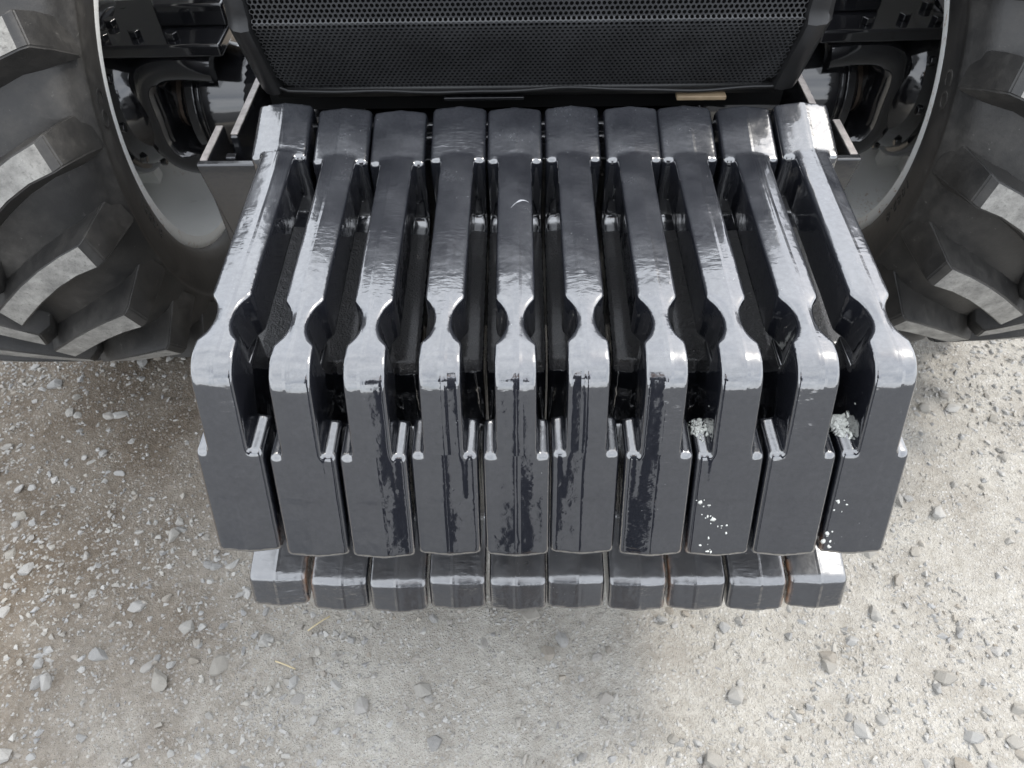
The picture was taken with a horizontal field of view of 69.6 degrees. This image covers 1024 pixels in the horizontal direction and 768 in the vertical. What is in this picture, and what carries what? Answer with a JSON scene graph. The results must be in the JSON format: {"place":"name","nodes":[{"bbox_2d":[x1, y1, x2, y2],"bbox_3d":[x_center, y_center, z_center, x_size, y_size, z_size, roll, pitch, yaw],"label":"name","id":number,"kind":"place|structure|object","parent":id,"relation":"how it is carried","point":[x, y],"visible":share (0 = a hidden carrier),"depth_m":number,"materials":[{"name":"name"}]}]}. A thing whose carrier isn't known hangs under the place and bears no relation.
{"place":"outdoors","nodes":[
{"label":"outdoors","id":0,"kind":"place"},
{"bbox_2d":[0,336,1023,767],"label":"ground","id":1,"kind":"structure","parent":0,"point":[140,626],"depth_m":1.45,"materials":[{"name":"stone"}]},
{"bbox_2d":[0,0,1023,361],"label":"tractor","id":2,"kind":"object","parent":1,"relation":"on","point":[128,128],"visible":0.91,"depth_m":1.29,"materials":[{"name":"black"}]},
{"bbox_2d":[190,103,317,605],"bbox_3d":[-0.364,-0.057,1.179,0.087,0.487,0.660,-1,50,1],"label":"suitcase weight","id":3,"kind":"object","parent":2,"relation":"attached to","point":[240,337],"visible":0.57,"depth_m":1.01,"materials":[{"name":"black paint"}]},
{"bbox_2d":[268,108,374,609],"bbox_3d":[-0.269,-0.050,1.181,0.087,0.487,0.660,0,50,1],"label":"suitcase weight","id":4,"kind":"object","parent":2,"relation":"attached to","point":[305,374],"visible":0.67,"depth_m":1.01,"materials":[{"name":"black paint"}]},
{"bbox_2d":[340,110,434,612],"bbox_3d":[-0.178,-0.047,1.180,0.087,0.487,0.660,-1,50,1],"label":"suitcase weight","id":5,"kind":"object","parent":2,"relation":"attached to","point":[380,379],"visible":0.84,"depth_m":1.01,"materials":[{"name":"black paint"}]},
{"bbox_2d":[411,106,489,608],"bbox_3d":[-0.084,-0.052,1.179,0.087,0.487,0.660,0,50,1],"label":"suitcase weight","id":6,"kind":"object","parent":2,"relation":"attached to","point":[447,460],"visible":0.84,"depth_m":1.01,"materials":[{"name":"black paint"}]},
{"bbox_2d":[483,107,549,610],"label":"suitcase weight","id":7,"kind":"object","parent":2,"relation":"attached to","point":[516,457],"visible":1,"depth_m":1.00,"materials":[{"name":"black paint"}]},
{"bbox_2d":[542,106,618,608],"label":"suitcase weight","id":8,"kind":"object","parent":2,"relation":"attached to","point":[584,453],"visible":0.91,"depth_m":1.01,"materials":[{"name":"black paint"}]},
{"bbox_2d":[596,106,692,610],"bbox_3d":[0.192,-0.051,1.174,0.087,0.487,0.660,0,50,1],"label":"suitcase weight","id":9,"kind":"object","parent":2,"relation":"attached to","point":[649,373],"visible":0.84,"depth_m":1.01,"materials":[{"name":"black paint"}]},
{"bbox_2d":[657,105,763,609],"bbox_3d":[0.282,-0.052,1.176,0.090,0.487,0.660,0,50,1],"label":"suitcase weight","id":10,"kind":"object","parent":2,"relation":"attached to","point":[725,376],"visible":0.78,"depth_m":1.00,"materials":[{"name":"black paint"}]},
{"bbox_2d":[712,106,839,610],"bbox_3d":[0.376,-0.052,1.175,0.087,0.487,0.660,0,50,1],"label":"suitcase weight","id":11,"kind":"object","parent":2,"relation":"attached to","point":[801,368],"visible":0.6,"depth_m":1.00,"materials":[{"name":"black paint"}]},
{"bbox_2d":[770,102,917,607],"bbox_3d":[0.467,-0.056,1.173,0.090,0.487,0.660,0,50,1],"label":"suitcase weight","id":12,"kind":"object","parent":2,"relation":"attached to","point":[878,365],"visible":0.56,"depth_m":0.99,"materials":[{"name":"black paint"}]}
]}

